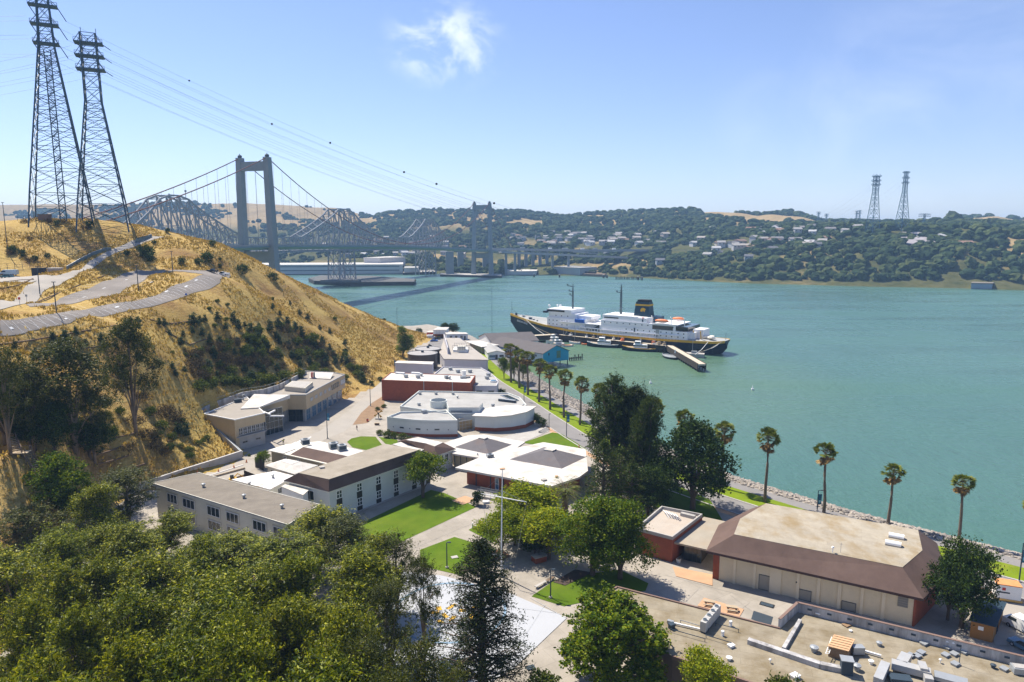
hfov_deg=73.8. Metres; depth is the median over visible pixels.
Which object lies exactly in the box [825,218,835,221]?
tree
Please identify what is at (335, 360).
shrub
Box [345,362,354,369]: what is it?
shrub
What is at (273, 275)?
shrub
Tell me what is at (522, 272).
waterfront shed
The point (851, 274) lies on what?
tree
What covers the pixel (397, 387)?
brick block
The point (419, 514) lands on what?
lawn
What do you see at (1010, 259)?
tree
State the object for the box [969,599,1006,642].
timber shed
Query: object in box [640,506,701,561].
brick annex
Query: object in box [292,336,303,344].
shrub
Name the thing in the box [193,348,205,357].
shrub
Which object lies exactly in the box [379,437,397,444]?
lawn
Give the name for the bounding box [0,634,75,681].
eucalyptus tree
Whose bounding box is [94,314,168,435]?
eucalyptus tree
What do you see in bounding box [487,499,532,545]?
broadleaf tree
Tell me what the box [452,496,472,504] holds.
terracotta paving
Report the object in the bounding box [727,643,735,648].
roof vent
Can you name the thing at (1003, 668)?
roof vent
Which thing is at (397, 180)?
power line
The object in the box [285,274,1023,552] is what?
water
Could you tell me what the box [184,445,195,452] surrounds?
shrub
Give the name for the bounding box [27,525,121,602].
eucalyptus tree
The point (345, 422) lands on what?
campus lane
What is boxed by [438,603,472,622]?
court gold mark
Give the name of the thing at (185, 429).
shrub
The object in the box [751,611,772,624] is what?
solar panel
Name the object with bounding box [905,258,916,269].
tree
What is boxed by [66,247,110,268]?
road barrier
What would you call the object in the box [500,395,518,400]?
roof skylight
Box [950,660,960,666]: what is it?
roof vent
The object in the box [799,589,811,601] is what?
door
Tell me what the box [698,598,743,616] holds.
terracotta paving
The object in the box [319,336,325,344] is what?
shrub
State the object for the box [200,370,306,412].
retaining wall
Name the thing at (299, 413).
glazed door
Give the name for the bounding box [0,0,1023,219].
sky
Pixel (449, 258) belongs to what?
bridge pier
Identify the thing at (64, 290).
straw wattle
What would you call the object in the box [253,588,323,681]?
eucalyptus tree
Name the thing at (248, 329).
shrub
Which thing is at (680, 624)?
duct
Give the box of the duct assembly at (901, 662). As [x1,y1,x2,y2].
[873,651,933,681]
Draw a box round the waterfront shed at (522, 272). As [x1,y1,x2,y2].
[507,269,537,274]
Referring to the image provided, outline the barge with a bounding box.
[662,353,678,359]
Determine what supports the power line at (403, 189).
hanging from the lattice pylon at (905, 190)
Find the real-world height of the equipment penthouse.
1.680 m
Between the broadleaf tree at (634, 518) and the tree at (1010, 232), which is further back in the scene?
the tree at (1010, 232)
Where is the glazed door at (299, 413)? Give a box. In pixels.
[296,410,302,420]
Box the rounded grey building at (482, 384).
[434,366,498,391]
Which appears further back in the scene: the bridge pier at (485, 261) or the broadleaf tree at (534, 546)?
the bridge pier at (485, 261)
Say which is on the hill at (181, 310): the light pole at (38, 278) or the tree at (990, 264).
the light pole at (38, 278)
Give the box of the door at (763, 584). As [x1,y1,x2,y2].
[758,574,769,590]
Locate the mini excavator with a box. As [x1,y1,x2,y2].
[229,473,242,481]
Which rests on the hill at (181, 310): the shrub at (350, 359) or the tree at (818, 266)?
the shrub at (350, 359)
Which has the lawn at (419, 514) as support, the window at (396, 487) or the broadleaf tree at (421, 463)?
the broadleaf tree at (421, 463)
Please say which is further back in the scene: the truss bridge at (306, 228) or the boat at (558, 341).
the truss bridge at (306, 228)
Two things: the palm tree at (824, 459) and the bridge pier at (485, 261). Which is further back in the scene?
the bridge pier at (485, 261)
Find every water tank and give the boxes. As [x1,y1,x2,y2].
[407,350,437,368]
[415,346,440,362]
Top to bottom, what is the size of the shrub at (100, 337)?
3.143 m
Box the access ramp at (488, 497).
[476,487,510,500]
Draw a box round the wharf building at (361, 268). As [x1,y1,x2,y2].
[262,262,402,273]
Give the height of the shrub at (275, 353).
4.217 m
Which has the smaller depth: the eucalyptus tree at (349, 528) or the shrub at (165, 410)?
the eucalyptus tree at (349, 528)
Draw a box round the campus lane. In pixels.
[151,344,431,499]
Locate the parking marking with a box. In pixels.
[2,273,212,332]
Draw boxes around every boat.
[546,334,562,342]
[550,337,564,345]
[569,334,579,343]
[587,337,618,347]
[622,341,655,351]
[687,346,704,357]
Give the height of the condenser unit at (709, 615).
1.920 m
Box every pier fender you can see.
[308,275,415,285]
[402,270,435,274]
[440,273,501,277]
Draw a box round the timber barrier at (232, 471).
[214,467,244,476]
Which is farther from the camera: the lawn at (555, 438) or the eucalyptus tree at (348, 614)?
the lawn at (555, 438)
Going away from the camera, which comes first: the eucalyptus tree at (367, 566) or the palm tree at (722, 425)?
the eucalyptus tree at (367, 566)
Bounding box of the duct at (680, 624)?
[667,619,699,629]
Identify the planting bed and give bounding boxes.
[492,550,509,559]
[554,569,589,584]
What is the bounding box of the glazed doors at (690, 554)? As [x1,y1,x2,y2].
[683,546,701,563]
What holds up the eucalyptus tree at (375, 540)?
on the ground at (524, 570)
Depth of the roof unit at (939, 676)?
88.33 m
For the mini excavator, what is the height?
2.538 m
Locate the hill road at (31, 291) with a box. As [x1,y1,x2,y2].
[0,236,160,308]
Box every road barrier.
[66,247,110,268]
[135,234,151,242]
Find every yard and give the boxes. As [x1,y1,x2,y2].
[429,337,463,346]
[993,602,1023,645]
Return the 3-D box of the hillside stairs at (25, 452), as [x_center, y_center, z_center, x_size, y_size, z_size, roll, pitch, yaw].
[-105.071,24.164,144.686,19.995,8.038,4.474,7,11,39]
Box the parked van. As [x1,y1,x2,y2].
[1002,613,1023,631]
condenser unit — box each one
[700,617,709,633]
[704,612,713,627]
[709,608,716,623]
[712,603,720,619]
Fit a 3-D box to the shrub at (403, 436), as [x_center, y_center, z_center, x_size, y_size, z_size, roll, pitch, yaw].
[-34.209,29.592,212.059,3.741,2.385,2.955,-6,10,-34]
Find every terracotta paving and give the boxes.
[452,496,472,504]
[673,566,712,585]
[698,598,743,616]
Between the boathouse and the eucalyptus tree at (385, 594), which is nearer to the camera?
the eucalyptus tree at (385, 594)
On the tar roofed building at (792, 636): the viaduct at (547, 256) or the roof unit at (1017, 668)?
the roof unit at (1017, 668)
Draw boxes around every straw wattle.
[0,325,112,344]
[38,275,103,301]
[96,445,122,455]
[97,454,130,464]
[150,313,223,323]
[165,330,207,344]
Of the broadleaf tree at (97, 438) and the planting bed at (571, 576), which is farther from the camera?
the broadleaf tree at (97, 438)
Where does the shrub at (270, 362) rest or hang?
on the hill at (181, 310)
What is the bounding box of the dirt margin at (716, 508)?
[535,420,1023,603]
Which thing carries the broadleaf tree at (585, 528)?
on the lawn at (567, 594)
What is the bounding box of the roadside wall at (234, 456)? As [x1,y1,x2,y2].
[114,450,241,496]
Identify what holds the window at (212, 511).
in the campus block at (216, 503)
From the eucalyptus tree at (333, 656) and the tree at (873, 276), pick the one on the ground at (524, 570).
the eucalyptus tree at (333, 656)
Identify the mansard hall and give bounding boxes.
[706,503,940,626]
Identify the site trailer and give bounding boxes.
[445,332,467,339]
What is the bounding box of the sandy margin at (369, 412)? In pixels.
[353,397,384,424]
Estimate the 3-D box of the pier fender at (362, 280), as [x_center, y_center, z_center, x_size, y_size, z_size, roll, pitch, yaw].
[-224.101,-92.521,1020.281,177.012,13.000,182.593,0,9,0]
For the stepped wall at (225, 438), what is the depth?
199.14 m
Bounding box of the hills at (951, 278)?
[0,203,1023,289]
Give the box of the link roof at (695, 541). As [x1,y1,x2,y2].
[674,517,724,563]
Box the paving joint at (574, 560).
[413,525,749,609]
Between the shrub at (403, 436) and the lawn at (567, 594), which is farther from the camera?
the shrub at (403, 436)
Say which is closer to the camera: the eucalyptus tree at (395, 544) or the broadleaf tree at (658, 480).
the eucalyptus tree at (395, 544)
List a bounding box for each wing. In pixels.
[231,471,292,493]
[268,441,361,465]
[478,332,539,342]
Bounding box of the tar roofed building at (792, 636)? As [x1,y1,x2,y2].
[601,586,1023,681]
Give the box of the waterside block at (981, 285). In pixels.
[971,282,993,288]
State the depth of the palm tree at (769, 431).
159.55 m
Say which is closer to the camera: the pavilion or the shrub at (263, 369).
the pavilion
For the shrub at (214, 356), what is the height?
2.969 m
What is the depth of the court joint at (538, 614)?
114.24 m
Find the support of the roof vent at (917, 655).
on the tar roofed building at (792, 636)
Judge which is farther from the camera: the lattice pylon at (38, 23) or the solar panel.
the lattice pylon at (38, 23)
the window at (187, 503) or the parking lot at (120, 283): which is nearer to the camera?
the window at (187, 503)
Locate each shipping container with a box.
[433,327,448,333]
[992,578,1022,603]
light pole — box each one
[1,202,7,250]
[35,266,39,293]
[53,282,56,312]
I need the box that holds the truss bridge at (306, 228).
[123,190,446,278]
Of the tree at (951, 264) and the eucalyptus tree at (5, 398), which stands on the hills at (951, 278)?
the tree at (951, 264)
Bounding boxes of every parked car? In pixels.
[0,274,13,277]
[1006,636,1023,649]
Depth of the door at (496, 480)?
169.36 m
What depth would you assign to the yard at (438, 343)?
407.41 m
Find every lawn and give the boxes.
[347,436,381,449]
[353,490,475,543]
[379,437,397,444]
[420,537,493,574]
[469,525,498,541]
[479,352,1023,580]
[525,432,586,449]
[532,570,647,605]
[616,467,722,520]
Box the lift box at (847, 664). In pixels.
[839,654,854,676]
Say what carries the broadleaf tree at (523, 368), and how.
on the ground at (524, 570)
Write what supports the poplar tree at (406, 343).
on the hill at (181, 310)
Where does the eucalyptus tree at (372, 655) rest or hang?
on the ground at (524, 570)
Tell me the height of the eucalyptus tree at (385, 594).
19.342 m
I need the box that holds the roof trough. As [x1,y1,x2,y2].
[498,398,515,402]
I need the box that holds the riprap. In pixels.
[497,356,1021,559]
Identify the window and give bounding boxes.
[167,493,177,504]
[182,497,194,509]
[183,511,195,523]
[207,505,219,518]
[208,519,220,532]
[226,511,238,524]
[227,526,239,535]
[252,519,266,533]
[273,526,285,537]
[306,489,313,500]
[332,382,338,389]
[336,489,342,498]
[356,482,361,491]
[357,497,362,506]
[376,475,380,484]
[376,490,381,498]
[393,469,398,478]
[394,483,398,491]
[451,410,461,412]
[462,410,471,412]
[556,350,560,357]
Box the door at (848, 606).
[841,600,855,612]
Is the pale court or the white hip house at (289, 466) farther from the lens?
the white hip house at (289, 466)
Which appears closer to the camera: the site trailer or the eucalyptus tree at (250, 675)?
the eucalyptus tree at (250, 675)
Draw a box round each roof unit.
[234,393,245,402]
[460,370,469,378]
[663,510,695,519]
[934,670,967,681]
[1009,662,1023,675]
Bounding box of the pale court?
[369,572,566,681]
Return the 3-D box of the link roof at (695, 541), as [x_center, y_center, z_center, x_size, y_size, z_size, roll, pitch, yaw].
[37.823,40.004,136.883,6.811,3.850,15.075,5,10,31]
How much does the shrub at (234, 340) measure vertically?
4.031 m
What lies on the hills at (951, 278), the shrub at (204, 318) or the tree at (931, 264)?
the tree at (931, 264)
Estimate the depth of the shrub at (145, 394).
189.97 m
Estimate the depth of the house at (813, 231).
1228.22 m
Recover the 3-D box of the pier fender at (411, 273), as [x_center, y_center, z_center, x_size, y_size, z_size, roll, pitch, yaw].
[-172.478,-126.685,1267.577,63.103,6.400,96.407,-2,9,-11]
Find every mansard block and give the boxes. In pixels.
[283,444,430,514]
[397,436,455,472]
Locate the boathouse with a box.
[490,336,569,364]
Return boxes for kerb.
[211,464,242,474]
[488,371,1023,581]
[540,421,1023,598]
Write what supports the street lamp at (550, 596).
on the lawn at (567, 594)
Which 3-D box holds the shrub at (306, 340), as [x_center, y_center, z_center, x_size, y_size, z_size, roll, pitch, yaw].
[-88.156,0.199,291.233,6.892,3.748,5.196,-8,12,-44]
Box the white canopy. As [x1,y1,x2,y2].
[464,340,497,353]
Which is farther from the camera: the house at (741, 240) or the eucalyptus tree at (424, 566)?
the house at (741, 240)
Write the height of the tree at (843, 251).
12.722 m
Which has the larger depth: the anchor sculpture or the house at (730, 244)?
the house at (730, 244)
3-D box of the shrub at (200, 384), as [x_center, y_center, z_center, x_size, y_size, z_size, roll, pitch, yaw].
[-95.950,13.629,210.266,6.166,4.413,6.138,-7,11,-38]
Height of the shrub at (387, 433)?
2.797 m
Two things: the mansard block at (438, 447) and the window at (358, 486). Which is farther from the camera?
the mansard block at (438, 447)
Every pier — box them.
[445,251,453,273]
[457,252,463,266]
[482,258,488,266]
[534,333,667,352]
[665,345,705,371]
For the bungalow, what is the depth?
351.87 m
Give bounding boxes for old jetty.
[618,276,640,279]
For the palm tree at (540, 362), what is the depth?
258.37 m
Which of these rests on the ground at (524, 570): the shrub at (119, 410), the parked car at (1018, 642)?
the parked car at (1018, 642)
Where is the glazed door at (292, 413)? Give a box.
[288,410,295,420]
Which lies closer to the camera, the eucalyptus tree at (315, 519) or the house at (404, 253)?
the eucalyptus tree at (315, 519)
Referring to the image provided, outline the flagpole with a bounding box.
[481,468,526,576]
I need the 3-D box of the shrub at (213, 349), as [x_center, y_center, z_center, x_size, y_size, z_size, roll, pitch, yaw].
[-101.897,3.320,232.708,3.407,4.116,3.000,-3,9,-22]
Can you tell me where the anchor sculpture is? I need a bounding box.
[374,409,382,419]
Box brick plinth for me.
[531,552,546,563]
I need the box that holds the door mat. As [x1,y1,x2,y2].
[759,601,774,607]
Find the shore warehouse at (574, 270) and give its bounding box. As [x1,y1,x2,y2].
[554,266,596,274]
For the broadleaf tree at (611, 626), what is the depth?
91.63 m
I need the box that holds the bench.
[534,580,546,588]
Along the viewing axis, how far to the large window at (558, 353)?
353.63 m
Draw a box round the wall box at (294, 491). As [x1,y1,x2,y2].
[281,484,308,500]
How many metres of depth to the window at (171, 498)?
149.10 m
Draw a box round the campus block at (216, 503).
[152,472,319,555]
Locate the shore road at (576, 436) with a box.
[496,378,1023,597]
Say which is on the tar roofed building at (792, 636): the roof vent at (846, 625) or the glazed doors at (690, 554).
the roof vent at (846, 625)
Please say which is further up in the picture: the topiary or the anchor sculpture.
the anchor sculpture
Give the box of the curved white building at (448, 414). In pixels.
[387,391,536,436]
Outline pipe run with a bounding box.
[670,629,705,641]
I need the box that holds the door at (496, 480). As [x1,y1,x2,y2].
[495,478,498,489]
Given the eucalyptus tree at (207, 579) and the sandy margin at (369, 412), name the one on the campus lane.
the sandy margin at (369, 412)
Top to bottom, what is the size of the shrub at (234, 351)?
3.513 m
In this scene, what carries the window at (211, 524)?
in the campus block at (216, 503)
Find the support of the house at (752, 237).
on the hills at (951, 278)
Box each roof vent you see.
[668,622,675,629]
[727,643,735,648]
[789,671,800,680]
[810,644,818,652]
[842,622,850,627]
[854,662,861,671]
[914,652,922,658]
[916,649,925,654]
[919,641,928,646]
[940,651,950,657]
[949,650,959,656]
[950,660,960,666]
[999,665,1009,671]
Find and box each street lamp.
[326,407,329,438]
[445,542,450,567]
[549,568,554,598]
[566,409,570,437]
[816,490,822,510]
[1017,543,1023,582]
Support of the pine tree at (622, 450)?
on the ground at (524, 570)
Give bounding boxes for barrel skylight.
[885,539,900,547]
[888,532,903,539]
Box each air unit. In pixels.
[301,438,309,445]
[328,441,337,448]
[337,443,346,450]
[486,453,493,457]
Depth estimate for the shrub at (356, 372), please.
290.87 m
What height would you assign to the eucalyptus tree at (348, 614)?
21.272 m
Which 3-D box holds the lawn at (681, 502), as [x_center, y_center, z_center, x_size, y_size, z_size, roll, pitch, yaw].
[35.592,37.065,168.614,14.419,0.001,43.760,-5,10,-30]
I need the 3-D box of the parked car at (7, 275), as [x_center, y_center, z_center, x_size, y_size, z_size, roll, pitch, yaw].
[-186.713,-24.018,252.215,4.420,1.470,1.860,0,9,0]
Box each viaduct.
[493,248,649,266]
[499,251,638,274]
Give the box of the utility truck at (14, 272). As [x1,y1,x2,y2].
[0,270,18,274]
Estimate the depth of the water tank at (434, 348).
342.75 m
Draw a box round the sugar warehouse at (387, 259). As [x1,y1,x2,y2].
[364,256,404,265]
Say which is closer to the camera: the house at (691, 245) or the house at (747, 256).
the house at (747, 256)
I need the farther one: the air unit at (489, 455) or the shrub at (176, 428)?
the shrub at (176, 428)
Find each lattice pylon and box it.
[27,0,94,226]
[73,28,130,232]
[865,174,881,232]
[895,171,909,231]
[918,214,930,221]
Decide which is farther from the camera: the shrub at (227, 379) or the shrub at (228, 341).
the shrub at (228, 341)
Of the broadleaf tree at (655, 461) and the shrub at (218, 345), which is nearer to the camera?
the broadleaf tree at (655, 461)
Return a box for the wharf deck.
[583,271,605,276]
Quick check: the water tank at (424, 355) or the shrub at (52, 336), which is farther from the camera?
the water tank at (424, 355)
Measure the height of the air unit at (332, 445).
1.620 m
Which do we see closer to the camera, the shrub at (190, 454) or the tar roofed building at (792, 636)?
the tar roofed building at (792, 636)
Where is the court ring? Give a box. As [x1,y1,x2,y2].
[393,582,505,643]
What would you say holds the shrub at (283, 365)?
on the hill at (181, 310)
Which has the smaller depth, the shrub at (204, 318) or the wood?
the shrub at (204, 318)
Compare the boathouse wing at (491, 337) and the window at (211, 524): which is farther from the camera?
the boathouse wing at (491, 337)
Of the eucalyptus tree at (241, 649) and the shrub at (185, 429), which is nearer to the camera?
the eucalyptus tree at (241, 649)
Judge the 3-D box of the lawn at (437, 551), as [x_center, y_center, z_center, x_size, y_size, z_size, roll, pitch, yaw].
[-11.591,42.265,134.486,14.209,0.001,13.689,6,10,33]
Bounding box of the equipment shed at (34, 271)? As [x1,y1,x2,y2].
[31,268,62,275]
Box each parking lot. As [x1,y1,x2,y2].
[0,270,230,335]
[27,270,166,306]
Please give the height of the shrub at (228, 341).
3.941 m
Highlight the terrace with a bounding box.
[502,428,548,441]
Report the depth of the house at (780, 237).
1186.38 m
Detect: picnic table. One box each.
[703,599,714,605]
[726,604,737,611]
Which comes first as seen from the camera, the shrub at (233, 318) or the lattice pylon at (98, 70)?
the shrub at (233, 318)
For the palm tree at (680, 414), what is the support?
on the ground at (524, 570)
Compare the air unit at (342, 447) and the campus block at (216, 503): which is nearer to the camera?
the campus block at (216, 503)
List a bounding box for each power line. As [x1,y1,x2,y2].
[46,57,877,258]
[47,40,888,250]
[61,29,862,242]
[68,40,898,250]
[70,59,890,258]
[72,24,875,242]
[84,48,863,243]
[88,75,846,255]
[90,63,857,249]
[112,63,827,249]
[115,77,875,255]
[117,53,875,243]
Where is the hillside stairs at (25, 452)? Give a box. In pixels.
[4,431,42,475]
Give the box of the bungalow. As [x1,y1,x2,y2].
[483,343,504,358]
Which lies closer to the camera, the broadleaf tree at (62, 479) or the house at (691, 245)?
the broadleaf tree at (62, 479)
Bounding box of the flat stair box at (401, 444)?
[392,442,423,450]
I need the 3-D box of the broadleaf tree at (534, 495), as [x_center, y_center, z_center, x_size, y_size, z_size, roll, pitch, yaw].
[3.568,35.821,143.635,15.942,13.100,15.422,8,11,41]
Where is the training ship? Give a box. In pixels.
[510,284,729,354]
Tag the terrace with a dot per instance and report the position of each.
(525, 436)
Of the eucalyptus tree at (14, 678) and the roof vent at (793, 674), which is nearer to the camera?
the eucalyptus tree at (14, 678)
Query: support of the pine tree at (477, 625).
on the ground at (524, 570)
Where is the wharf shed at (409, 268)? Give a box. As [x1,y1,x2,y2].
[404,266,418,271]
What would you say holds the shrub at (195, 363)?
on the hill at (181, 310)
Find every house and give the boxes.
[264,459,317,474]
[401,251,408,255]
[555,236,562,240]
[586,241,594,245]
[655,258,664,264]
[660,232,669,237]
[689,241,696,246]
[702,252,712,256]
[711,246,720,250]
[717,240,725,247]
[728,241,741,247]
[731,243,739,250]
[733,239,746,242]
[740,243,749,248]
[744,254,753,260]
[749,235,757,242]
[770,236,783,239]
[793,227,802,232]
[808,230,816,234]
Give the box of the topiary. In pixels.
[471,491,484,505]
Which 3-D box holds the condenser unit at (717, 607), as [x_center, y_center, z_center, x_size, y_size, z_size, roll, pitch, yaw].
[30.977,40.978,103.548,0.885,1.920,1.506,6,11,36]
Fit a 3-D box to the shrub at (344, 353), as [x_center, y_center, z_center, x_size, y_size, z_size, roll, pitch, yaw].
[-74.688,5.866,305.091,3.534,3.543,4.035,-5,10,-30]
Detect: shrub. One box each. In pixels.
[2,248,13,255]
[6,244,18,253]
[10,339,19,350]
[17,248,27,256]
[31,255,38,260]
[47,331,57,342]
[53,219,61,225]
[60,329,70,338]
[72,326,79,334]
[79,224,91,229]
[84,221,94,226]
[96,332,103,342]
[108,425,119,435]
[114,406,126,415]
[120,442,137,451]
[123,250,130,255]
[126,413,149,426]
[134,243,155,257]
[136,390,153,399]
[138,425,161,441]
[142,406,157,415]
[143,251,155,260]
[145,438,166,451]
[149,428,163,440]
[154,403,179,417]
[155,420,169,430]
[157,447,172,456]
[161,319,167,326]
[165,407,188,424]
[165,431,177,440]
[165,442,174,450]
[169,361,175,369]
[172,422,182,434]
[175,415,187,426]
[177,256,187,264]
[177,337,185,344]
[177,442,183,447]
[181,423,190,435]
[182,354,208,370]
[183,452,195,458]
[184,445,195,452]
[185,348,204,356]
[187,311,199,325]
[187,366,214,380]
[190,379,209,391]
[193,258,204,264]
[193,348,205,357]
[199,251,217,262]
[199,327,205,336]
[202,314,207,321]
[205,340,227,350]
[205,376,219,389]
[206,359,214,370]
[207,239,216,245]
[209,345,217,355]
[212,352,217,359]
[213,310,221,321]
[215,336,223,342]
[217,372,233,386]
[225,365,237,374]
[226,338,234,347]
[228,335,246,345]
[229,311,237,322]
[231,373,241,384]
[232,347,237,356]
[233,263,249,274]
[235,319,242,329]
[238,349,250,357]
[239,377,255,388]
[240,343,253,354]
[241,364,247,373]
[242,331,258,342]
[245,322,253,332]
[246,335,260,346]
[247,370,256,381]
[250,370,270,385]
[253,325,263,334]
[253,358,260,367]
[254,347,268,356]
[257,334,268,345]
[260,364,267,373]
[263,356,272,366]
[265,373,279,385]
[266,271,278,280]
[266,319,273,331]
[266,348,280,357]
[269,347,282,358]
[273,330,280,340]
[274,320,285,329]
[274,363,280,370]
[277,322,290,332]
[278,362,288,368]
[278,370,293,381]
[282,340,297,348]
[284,315,290,324]
[287,350,296,359]
[292,321,298,331]
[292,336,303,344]
[292,367,305,378]
[293,348,305,358]
[297,359,302,367]
[299,325,305,336]
[300,338,311,345]
[301,332,320,343]
[305,364,318,370]
[308,350,320,359]
[309,362,320,367]
[311,341,325,349]
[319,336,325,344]
[322,352,330,360]
[326,350,336,357]
[331,356,338,364]
[341,350,348,356]
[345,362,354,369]
[347,355,356,363]
[352,369,363,377]
[353,363,362,369]
[358,371,366,381]
[358,376,366,382]
[359,364,372,373]
[376,429,383,434]
[382,429,391,437]
[390,431,398,437]
[396,432,406,439]
[523,667,561,681]
[533,412,540,422]
[534,417,547,426]
[764,670,804,681]
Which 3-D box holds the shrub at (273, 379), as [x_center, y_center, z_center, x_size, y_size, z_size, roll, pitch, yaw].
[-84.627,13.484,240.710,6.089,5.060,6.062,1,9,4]
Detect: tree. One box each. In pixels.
[0,337,32,454]
[0,361,66,452]
[0,366,33,425]
[0,391,34,445]
[0,498,88,555]
[0,541,47,647]
[0,571,66,679]
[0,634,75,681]
[0,655,39,681]
[10,418,46,446]
[10,543,106,656]
[14,519,89,598]
[21,446,96,523]
[22,397,82,453]
[25,334,128,456]
[26,589,124,681]
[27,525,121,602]
[36,666,127,681]
[61,545,133,639]
[65,414,120,459]
[67,478,132,541]
[69,458,161,522]
[72,386,119,464]
[72,610,166,681]
[74,569,194,681]
[79,516,130,570]
[87,520,164,581]
[87,535,215,643]
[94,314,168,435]
[141,507,199,557]
[141,621,231,681]
[143,669,209,681]
[156,550,273,643]
[158,575,255,679]
[166,526,233,603]
[188,526,263,571]
[199,614,281,681]
[205,592,303,681]
[227,643,278,681]
[228,552,324,649]
[232,526,338,586]
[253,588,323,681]
[255,449,270,467]
[255,545,332,655]
[272,622,364,681]
[283,499,362,574]
[283,643,381,681]
[301,587,390,681]
[312,509,375,564]
[314,537,404,647]
[337,619,394,681]
[343,528,405,609]
[355,563,417,674]
[363,640,420,681]
[376,526,425,613]
[381,619,457,681]
[392,326,415,356]
[401,550,445,647]
[403,448,451,497]
[413,532,538,681]
[429,654,472,681]
[447,322,458,331]
[471,505,528,553]
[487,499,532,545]
[490,477,568,512]
[496,356,508,374]
[502,343,519,382]
[507,357,520,380]
[512,348,524,387]
[512,503,579,559]
[514,532,554,553]
[517,364,530,377]
[519,351,534,394]
[533,358,548,401]
[542,364,558,409]
[549,476,582,512]
[552,488,639,575]
[553,579,673,681]
[557,369,573,417]
[574,375,590,424]
[578,436,629,504]
[581,367,640,481]
[586,497,663,579]
[591,382,608,431]
[592,444,641,496]
[606,459,660,512]
[609,380,661,467]
[623,462,675,516]
[625,392,665,471]
[643,452,680,495]
[650,415,741,509]
[655,397,665,439]
[675,408,695,472]
[676,639,738,681]
[713,421,736,467]
[736,264,744,271]
[756,426,781,502]
[785,264,795,271]
[795,244,803,251]
[812,442,838,512]
[814,263,825,270]
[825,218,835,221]
[839,248,849,254]
[846,272,855,278]
[854,259,865,264]
[870,273,878,280]
[874,254,885,263]
[880,462,906,524]
[895,240,905,244]
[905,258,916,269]
[921,530,1007,628]
[924,262,936,267]
[926,548,979,620]
[944,211,962,218]
[946,259,957,268]
[951,474,977,539]
[956,247,965,253]
[961,231,970,238]
[964,257,976,267]
[984,218,995,224]
[984,261,995,267]
[990,227,1000,233]
[1004,256,1015,264]
[1006,228,1016,236]
[1008,273,1022,281]
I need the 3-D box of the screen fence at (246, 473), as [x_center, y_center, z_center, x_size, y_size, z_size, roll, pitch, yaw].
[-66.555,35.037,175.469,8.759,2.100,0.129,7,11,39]
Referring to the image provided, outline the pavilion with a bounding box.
[444,434,587,498]
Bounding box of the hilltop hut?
[37,214,51,220]
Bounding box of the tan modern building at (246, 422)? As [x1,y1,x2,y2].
[204,371,344,448]
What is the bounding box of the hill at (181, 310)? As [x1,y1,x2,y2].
[0,219,432,653]
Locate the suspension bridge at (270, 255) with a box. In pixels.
[83,153,512,273]
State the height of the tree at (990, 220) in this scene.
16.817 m
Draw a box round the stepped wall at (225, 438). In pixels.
[216,428,242,455]
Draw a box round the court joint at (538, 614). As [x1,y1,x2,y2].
[512,593,563,650]
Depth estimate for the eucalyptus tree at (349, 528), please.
121.74 m
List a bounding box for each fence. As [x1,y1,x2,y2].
[6,262,62,269]
[244,470,254,476]
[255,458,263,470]
[569,354,582,360]
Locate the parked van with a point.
(1016, 620)
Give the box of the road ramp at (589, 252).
[573,251,608,253]
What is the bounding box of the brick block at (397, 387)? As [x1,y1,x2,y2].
[381,372,475,400]
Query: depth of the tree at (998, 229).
1037.69 m
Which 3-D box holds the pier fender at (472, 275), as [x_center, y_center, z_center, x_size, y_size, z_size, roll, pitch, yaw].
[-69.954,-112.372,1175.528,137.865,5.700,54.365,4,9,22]
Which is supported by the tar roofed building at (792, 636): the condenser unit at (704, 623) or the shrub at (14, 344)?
the condenser unit at (704, 623)
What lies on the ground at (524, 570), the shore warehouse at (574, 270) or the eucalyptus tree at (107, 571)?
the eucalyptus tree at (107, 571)
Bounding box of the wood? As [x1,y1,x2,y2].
[3,200,1023,280]
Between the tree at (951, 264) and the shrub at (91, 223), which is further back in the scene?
the tree at (951, 264)
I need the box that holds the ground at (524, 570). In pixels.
[0,324,1023,681]
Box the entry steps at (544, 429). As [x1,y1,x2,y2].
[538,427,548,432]
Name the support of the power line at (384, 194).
hanging from the lattice pylon at (875, 191)
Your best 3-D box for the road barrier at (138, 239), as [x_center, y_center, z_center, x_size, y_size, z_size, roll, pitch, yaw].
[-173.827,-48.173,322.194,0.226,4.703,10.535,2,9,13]
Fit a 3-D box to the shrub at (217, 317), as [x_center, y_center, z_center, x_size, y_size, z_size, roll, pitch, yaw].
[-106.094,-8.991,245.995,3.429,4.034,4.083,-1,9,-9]
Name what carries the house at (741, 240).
on the hills at (951, 278)
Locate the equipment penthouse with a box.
[825,634,880,658]
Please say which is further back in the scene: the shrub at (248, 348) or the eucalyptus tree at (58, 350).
the shrub at (248, 348)
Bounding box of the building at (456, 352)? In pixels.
[439,335,488,370]
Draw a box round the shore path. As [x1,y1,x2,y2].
[490,359,1023,567]
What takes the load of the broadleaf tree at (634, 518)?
on the lawn at (567, 594)
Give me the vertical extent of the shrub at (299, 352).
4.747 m
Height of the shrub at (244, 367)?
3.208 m
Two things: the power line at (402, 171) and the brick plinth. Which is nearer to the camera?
the brick plinth
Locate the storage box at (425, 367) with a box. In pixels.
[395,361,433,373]
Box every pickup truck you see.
[205,268,218,272]
[218,271,229,275]
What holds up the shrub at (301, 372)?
on the hill at (181, 310)
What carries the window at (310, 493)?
in the mansard block at (365, 479)

